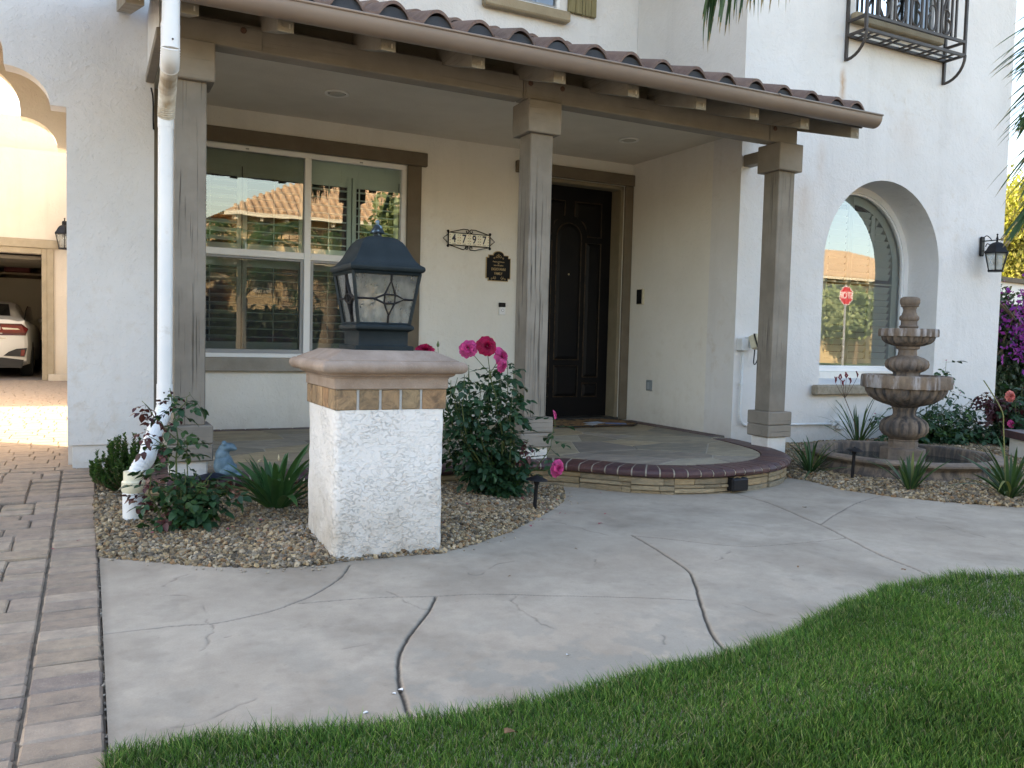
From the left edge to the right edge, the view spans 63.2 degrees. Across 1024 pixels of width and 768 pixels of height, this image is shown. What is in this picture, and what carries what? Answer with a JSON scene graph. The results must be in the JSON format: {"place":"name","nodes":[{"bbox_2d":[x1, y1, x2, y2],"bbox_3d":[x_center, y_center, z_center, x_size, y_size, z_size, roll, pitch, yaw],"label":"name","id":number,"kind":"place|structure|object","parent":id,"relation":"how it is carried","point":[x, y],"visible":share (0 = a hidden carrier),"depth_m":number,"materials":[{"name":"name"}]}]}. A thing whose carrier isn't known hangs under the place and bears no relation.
{"place":"outdoors","nodes":[
{"label":"outdoors","id":0,"kind":"place"},
{"bbox_2d":[4,267,32,272],"bbox_3d":[-10.674,-2.540,18.003,0.500,0.298,0.600,0,3,-27],"label":"storage bag","id":1,"kind":"object","parent":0,"point":[18,270],"visible":0.2,"depth_m":17.75,"materials":[{"name":"red"}]},
{"bbox_2d":[0,380,106,767],"bbox_3d":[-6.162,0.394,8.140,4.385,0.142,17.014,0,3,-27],"label":"driveway","id":2,"kind":"structure","parent":0,"point":[63,727],"depth_m":3.17,"materials":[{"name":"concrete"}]},
{"bbox_2d":[0,146,66,380],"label":"garage","id":3,"kind":"structure","parent":2,"relation":"on","point":[33,199],"depth_m":14.25,"materials":[{"name":"beige paint"}]},
{"bbox_2d":[0,301,41,375],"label":"parked car","id":4,"kind":"object","parent":3,"relation":"on","point":[20,343],"visible":0.94,"depth_m":14.77,"materials":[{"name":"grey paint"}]},
{"bbox_2d":[0,277,41,339],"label":"interior wall","id":5,"kind":"structure","parent":3,"relation":"in","point":[23,292],"depth_m":19.42,"materials":[{"name":"beige paint"}]},
{"bbox_2d":[0,254,41,268],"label":"raised door","id":6,"kind":"structure","parent":3,"relation":"in","point":[19,261],"depth_m":15.18,"materials":[{"name":"beige"}]},
{"bbox_2d":[55,218,66,249],"bbox_3d":[-7.601,-2.548,14.143,0.293,0.531,0.448,0,3,-27],"label":"wall lamp","id":7,"kind":"object","parent":3,"relation":"attached to","point":[61,230],"visible":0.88,"depth_m":14.01,"materials":[{"name":"black metal"}]},
{"bbox_2d":[98,561,108,757],"bbox_3d":[-1.325,0.838,2.696,0.020,0.017,2.099,0,3,-27],"label":"joint debris","id":8,"kind":"object","parent":2,"relation":"on","point":[104,695],"visible":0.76,"depth_m":2.43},
{"bbox_2d":[92,481,565,568],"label":"gravel","id":9,"kind":"structure","parent":0,"point":[271,541],"depth_m":4.04,"materials":[{"name":"beige gravel"}]},
{"bbox_2d":[89,432,161,491],"bbox_3d":[-2.301,0.470,4.962,0.414,0.372,0.352,0,3,-27],"label":"shrub","id":10,"kind":"object","parent":9,"relation":"on","point":[109,476],"visible":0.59,"depth_m":4.89,"materials":[{"name":"green plant"}]},
{"bbox_2d":[204,444,308,508],"bbox_3d":[-1.286,0.515,4.490,0.845,0.368,0.872,-1,4,-42],"label":"clivia","id":11,"kind":"object","parent":9,"relation":"on","point":[274,487],"visible":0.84,"depth_m":4.51,"materials":[{"name":"green plant"}]},
{"bbox_2d":[51,497,605,549],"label":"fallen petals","id":12,"kind":"object","parent":9,"relation":"on","point":[276,518],"visible":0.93,"depth_m":4.23,"materials":[{"name":"pink plant"}]},
{"bbox_2d":[289,348,467,561],"bbox_3d":[-0.665,0.334,4.010,0.680,0.998,0.680,0,3,-27],"label":"pedestal","id":13,"kind":"object","parent":9,"relation":"on","point":[375,453],"visible":0.95,"depth_m":3.77,"materials":[{"name":"white paint"}]},
{"bbox_2d":[330,220,425,350],"bbox_3d":[-0.648,-0.473,3.982,0.361,0.617,0.361,0,3,-27],"label":"lantern","id":14,"kind":"object","parent":13,"relation":"on","point":[376,255],"visible":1,"depth_m":3.90,"materials":[{"name":"black metal"}]},
{"bbox_2d":[526,475,547,508],"bbox_3d":[0.142,0.646,4.856,0.132,0.238,0.132,0,3,-27],"label":"path light","id":15,"kind":"object","parent":9,"relation":"on","point":[536,479],"visible":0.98,"depth_m":4.84,"materials":[{"name":"black metal"}]},
{"bbox_2d":[0,0,1023,188],"label":"sky","id":16,"kind":"structure","parent":0,"point":[9,102],"materials":[{"name":"white"}]},
{"bbox_2d":[98,421,1001,743],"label":"ground","id":17,"kind":"structure","parent":0,"point":[102,645],"depth_m":3.13,"materials":[{"name":"soil"}]},
{"bbox_2d":[144,420,790,497],"bbox_3d":[-0.255,0.593,6.497,4.925,0.231,3.170,0,3,-27],"label":"porch step","id":18,"kind":"object","parent":17,"relation":"on","point":[645,457],"visible":0.49,"depth_m":5.95,"materials":[{"name":"brick"}]},
{"bbox_2d":[195,473,225,479],"bbox_3d":[-1.725,0.523,4.757,0.145,0.024,0.222,3,3,21],"label":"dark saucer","id":19,"kind":"object","parent":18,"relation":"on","point":[212,475],"visible":0.84,"depth_m":4.72,"materials":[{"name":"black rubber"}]},
{"bbox_2d":[213,441,241,475],"bbox_3d":[-1.661,0.436,4.868,0.161,0.204,0.136,0,3,-19],"label":"frog figurine","id":20,"kind":"object","parent":18,"relation":"on","point":[222,455],"visible":0.88,"depth_m":4.82,"materials":[{"name":"blue ceramic"}]},
{"bbox_2d":[553,418,637,427],"bbox_3d":[0.760,0.391,8.381,1.006,0.017,0.636,0,3,-27],"label":"doormat","id":21,"kind":"object","parent":18,"relation":"on","point":[576,423],"visible":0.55,"depth_m":8.32,"materials":[{"name":"black rubber"}]},
{"bbox_2d":[583,421,604,423],"bbox_3d":[0.832,0.388,8.339,0.220,0.005,0.130,-2,4,-45],"label":"blue flyer","id":22,"kind":"object","parent":21,"relation":"on","point":[596,422],"visible":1,"depth_m":8.34,"materials":[{"name":"paper"}]},
{"bbox_2d":[727,476,747,491],"bbox_3d":[1.531,0.672,5.641,0.140,0.105,0.064,0,3,-27],"label":"step light","id":23,"kind":"object","parent":18,"relation":"attached to","point":[737,483],"visible":1,"depth_m":5.61,"materials":[{"name":"black metal"}]},
{"bbox_2d":[0,0,1016,475],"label":"house","id":24,"kind":"structure","parent":17,"relation":"on","point":[772,136],"depth_m":7.50,"materials":[{"name":"beige paint"}]},
{"bbox_2d":[121,0,179,519],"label":"downspout","id":25,"kind":"object","parent":24,"relation":"attached to","point":[169,53],"visible":0.81,"depth_m":4.52,"materials":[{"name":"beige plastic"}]},
{"bbox_2d":[150,88,153,129],"bbox_3d":[-2.389,-1.829,5.527,0.026,0.271,0.013,0,3,-27],"label":"cable","id":26,"kind":"object","parent":24,"relation":"attached to","point":[152,108],"visible":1,"depth_m":5.53,"materials":[{"name":"black metal"}]},
{"bbox_2d":[205,141,405,357],"bbox_3d":[-1.953,-1.151,7.422,2.150,1.827,0.198,0,3,-27],"label":"porch window","id":27,"kind":"structure","parent":24,"relation":"attached to","point":[305,171],"depth_m":7.38,"materials":[{"name":"glass"}]},
{"bbox_2d":[325,90,348,97],"bbox_3d":[-1.367,-2.263,6.498,0.190,0.014,0.190,0,3,-27],"label":"recessed light","id":28,"kind":"object","parent":24,"relation":"attached to","point":[337,93],"visible":1,"depth_m":6.48,"materials":[{"name":"white plastic"}]},
{"bbox_2d":[443,229,494,250],"bbox_3d":[-0.414,-1.393,8.052,0.550,0.204,0.014,0,3,-27],"label":"house number sign","id":29,"kind":"object","parent":24,"relation":"attached to","point":[471,240],"visible":1,"depth_m":8.05,"materials":[{"name":"beige ceramic"}]},
{"bbox_2d":[485,251,510,281],"bbox_3d":[-0.135,-1.163,8.211,0.268,0.297,0.019,0,3,-27],"label":"family plaque","id":30,"kind":"object","parent":24,"relation":"attached to","point":[498,265],"visible":1,"depth_m":8.20,"materials":[{"name":"black metal"}]},
{"bbox_2d":[498,303,505,314],"bbox_3d":[-0.098,-0.746,8.255,0.069,0.119,0.027,0,3,-27],"label":"doorbell","id":31,"kind":"object","parent":24,"relation":"attached to","point":[502,306],"visible":1,"depth_m":8.24,"materials":[{"name":"white plastic"}]},
{"bbox_2d":[521,0,559,9],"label":"window","id":32,"kind":"structure","parent":24,"relation":"attached to","point":[556,4],"depth_m":8.32,"materials":[{"name":"white plastic"}]},
{"bbox_2d":[545,185,611,416],"bbox_3d":[0.584,-0.856,8.799,1.050,2.422,0.095,0,3,-27],"label":"front door","id":33,"kind":"structure","parent":24,"relation":"attached to","point":[579,271],"depth_m":8.85,"materials":[{"name":"paint"}]},
{"bbox_2d":[567,0,596,18],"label":"board shutter","id":34,"kind":"object","parent":24,"relation":"attached to","point":[585,8],"visible":0.95,"depth_m":8.44,"materials":[{"name":"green wood"}]},
{"bbox_2d":[619,137,638,142],"bbox_3d":[1.091,-2.271,7.764,0.190,0.014,0.190,0,3,-27],"label":"recessed light","id":35,"kind":"object","parent":24,"relation":"attached to","point":[628,140],"visible":1,"depth_m":7.73,"materials":[{"name":"white plastic"}]},
{"bbox_2d":[636,289,644,304],"bbox_3d":[1.349,-0.916,8.742,0.026,0.162,0.110,0,3,-27],"label":"wall speaker box","id":36,"kind":"object","parent":24,"relation":"attached to","point":[640,297],"visible":1,"depth_m":8.72,"materials":[{"name":"black plastic"}]},
{"bbox_2d":[646,380,651,390],"bbox_3d":[1.416,0.014,8.614,0.025,0.110,0.086,0,3,-27],"label":"outlet cover","id":37,"kind":"object","parent":24,"relation":"attached to","point":[648,385],"visible":1,"depth_m":8.60,"materials":[{"name":"grey plastic"}]},
{"bbox_2d":[745,333,757,364],"bbox_3d":[2.205,-0.312,7.492,0.167,0.285,0.184,0,3,-27],"label":"irrigation timer","id":38,"kind":"object","parent":24,"relation":"attached to","point":[753,341],"visible":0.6,"depth_m":7.43,"materials":[{"name":"white plastic"}]},
{"bbox_2d":[737,338,846,428],"bbox_3d":[2.653,0.014,7.806,1.395,0.855,0.071,0,3,-27],"label":"conduit pipe","id":39,"kind":"object","parent":24,"relation":"attached to","point":[742,345],"visible":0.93,"depth_m":7.52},
{"bbox_2d":[819,187,908,371],"bbox_3d":[3.523,-1.087,8.677,1.657,1.906,0.108,0,3,-27],"label":"arched window","id":40,"kind":"structure","parent":24,"relation":"attached to","point":[857,234],"depth_m":8.79,"materials":[{"name":"clear glass"}]},
{"bbox_2d":[855,0,934,31],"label":"balcony window","id":41,"kind":"structure","parent":24,"relation":"attached to","point":[859,5],"depth_m":8.16,"materials":[{"name":"white plastic"}]},
{"bbox_2d":[844,0,968,84],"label":"iron balcony","id":42,"kind":"structure","parent":24,"relation":"attached to","point":[944,32],"depth_m":8.04,"materials":[{"name":"paint"}]},
{"bbox_2d":[979,234,1008,271],"bbox_3d":[5.117,-1.391,8.832,0.222,0.402,0.307,0,3,-27],"label":"wall lamp","id":43,"kind":"object","parent":24,"relation":"attached to","point":[996,248],"visible":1,"depth_m":8.79,"materials":[{"name":"black metal"}]},
{"bbox_2d":[702,0,1023,247],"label":"palm tree","id":44,"kind":"object","parent":17,"relation":"on","point":[710,7],"visible":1,"depth_m":4.81,"materials":[{"name":"green plant"}]},
{"bbox_2d":[994,273,1023,412],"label":"bougainvillea","id":45,"kind":"object","parent":17,"relation":"on","point":[1010,359],"visible":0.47,"depth_m":14.03,"materials":[{"name":"purple plant"}]},
{"bbox_2d":[997,276,1023,370],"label":"neighbour wall","id":46,"kind":"structure","parent":17,"relation":"on","point":[1016,284],"depth_m":19.19,"materials":[{"name":"paint"}]},
{"bbox_2d":[1001,164,1023,278],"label":"tree","id":47,"kind":"object","parent":17,"relation":"on","point":[1014,266],"visible":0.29,"depth_m":21.73,"materials":[{"name":"green plant"}]},
{"bbox_2d":[92,579,1023,767],"bbox_3d":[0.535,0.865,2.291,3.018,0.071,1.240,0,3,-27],"label":"grass","id":48,"kind":"structure","parent":0,"point":[989,634],"depth_m":2.21,"materials":[{"name":"green plant"}]},
{"bbox_2d":[504,728,516,732],"bbox_3d":[-0.003,0.857,2.050,0.034,0.019,0.035,1,3,-1],"label":"fallen leaf","id":49,"kind":"object","parent":48,"relation":"on","point":[507,730],"visible":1,"depth_m":2.05,"materials":[{"name":"brown plant"}]},
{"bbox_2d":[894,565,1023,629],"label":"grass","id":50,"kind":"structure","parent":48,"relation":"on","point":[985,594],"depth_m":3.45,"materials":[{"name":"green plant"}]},
{"bbox_2d":[100,477,1023,767],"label":"walkway","id":51,"kind":"structure","parent":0,"point":[630,579],"depth_m":3.16,"materials":[{"name":"concrete"}]},
{"bbox_2d":[100,578,108,755],"bbox_3d":[-1.238,0.886,2.537,0.008,0.086,2.530,0,3,-27],"label":"walkway edge","id":52,"kind":"object","parent":51,"relation":"attached to","point":[104,672],"visible":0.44,"depth_m":2.51,"materials":[{"name":"grey concrete"}]},
{"bbox_2d":[108,477,1016,573],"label":"stray gravel","id":53,"kind":"structure","parent":0,"point":[312,566],"depth_m":3.59,"materials":[{"name":"grey gravel"}]},
{"bbox_2d":[785,434,1023,507],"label":"gravel","id":54,"kind":"structure","parent":0,"point":[936,490],"depth_m":5.91,"materials":[{"name":"beige gravel"}]},
{"bbox_2d":[786,436,857,478],"bbox_3d":[2.322,0.548,6.465,0.672,0.303,0.678,0,3,-27],"label":"kangaroo paw","id":55,"kind":"object","parent":54,"relation":"on","point":[807,465],"visible":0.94,"depth_m":6.42,"materials":[{"name":"green plant"}]},
{"bbox_2d":[845,446,863,477],"bbox_3d":[2.535,0.599,6.173,0.132,0.273,0.132,0,3,-27],"label":"path light","id":56,"kind":"object","parent":54,"relation":"on","point":[854,450],"visible":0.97,"depth_m":6.16,"materials":[{"name":"black metal"}]},
{"bbox_2d":[818,371,923,440],"bbox_3d":[3.216,0.229,7.814,0.943,0.710,1.125,2,3,4],"label":"kangaroo paw","id":57,"kind":"object","parent":54,"relation":"on","point":[856,427],"visible":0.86,"depth_m":7.76,"materials":[{"name":"plant"}]},
{"bbox_2d":[867,451,949,489],"bbox_3d":[2.747,0.602,5.820,0.475,0.282,0.469,0,3,-27],"label":"kangaroo paw","id":58,"kind":"object","parent":54,"relation":"on","point":[910,477],"visible":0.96,"depth_m":5.79,"materials":[{"name":"green plant"}]},
{"bbox_2d":[947,380,1023,497],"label":"kangaroo paw","id":59,"kind":"object","parent":54,"relation":"on","point":[1011,476],"visible":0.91,"depth_m":5.56,"materials":[{"name":"green plant"}]},
{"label":"bed soil","id":60,"kind":"structure","parent":0,"visible":0},
{"bbox_2d":[808,297,1008,481],"bbox_3d":[3.167,0.027,6.694,1.478,1.455,1.478,0,3,-27],"label":"fountain","id":61,"kind":"object","parent":60,"relation":"on","point":[905,390],"visible":0.93,"depth_m":6.56,"materials":[{"name":"stone"}]},
{"bbox_2d":[866,360,990,445],"bbox_3d":[4.020,0.237,8.072,1.900,0.951,0.605,0,3,-27],"label":"rose bush","id":62,"kind":"object","parent":60,"relation":"on","point":[959,432],"visible":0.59,"depth_m":8.07,"materials":[{"name":"green plant"}]},
{"bbox_2d":[969,378,1023,445],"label":"rose bush","id":63,"kind":"object","parent":60,"relation":"on","point":[1013,419],"visible":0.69,"depth_m":8.05,"materials":[{"name":"green plant"}]},
{"bbox_2d":[1001,429,1023,457],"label":"garden pier","id":64,"kind":"structure","parent":60,"relation":"on","point":[1016,436],"depth_m":7.17,"materials":[{"name":"white paint"}]},
{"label":"bed soil","id":65,"kind":"structure","parent":0,"visible":0},
{"bbox_2d":[119,390,251,532],"bbox_3d":[-1.629,0.408,4.104,0.559,0.765,0.432,-1,4,-38],"label":"rose bush","id":66,"kind":"object","parent":65,"relation":"on","point":[188,511],"visible":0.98,"depth_m":4.06,"materials":[{"name":"green plant"}]},
{"bbox_2d":[415,336,574,499],"bbox_3d":[-0.112,0.237,5.135,1.032,1.062,0.555,0,3,-27],"label":"rose bush","id":67,"kind":"object","parent":65,"relation":"on","point":[491,471],"visible":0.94,"depth_m":5.07,"materials":[{"name":"green plant"}]}
]}

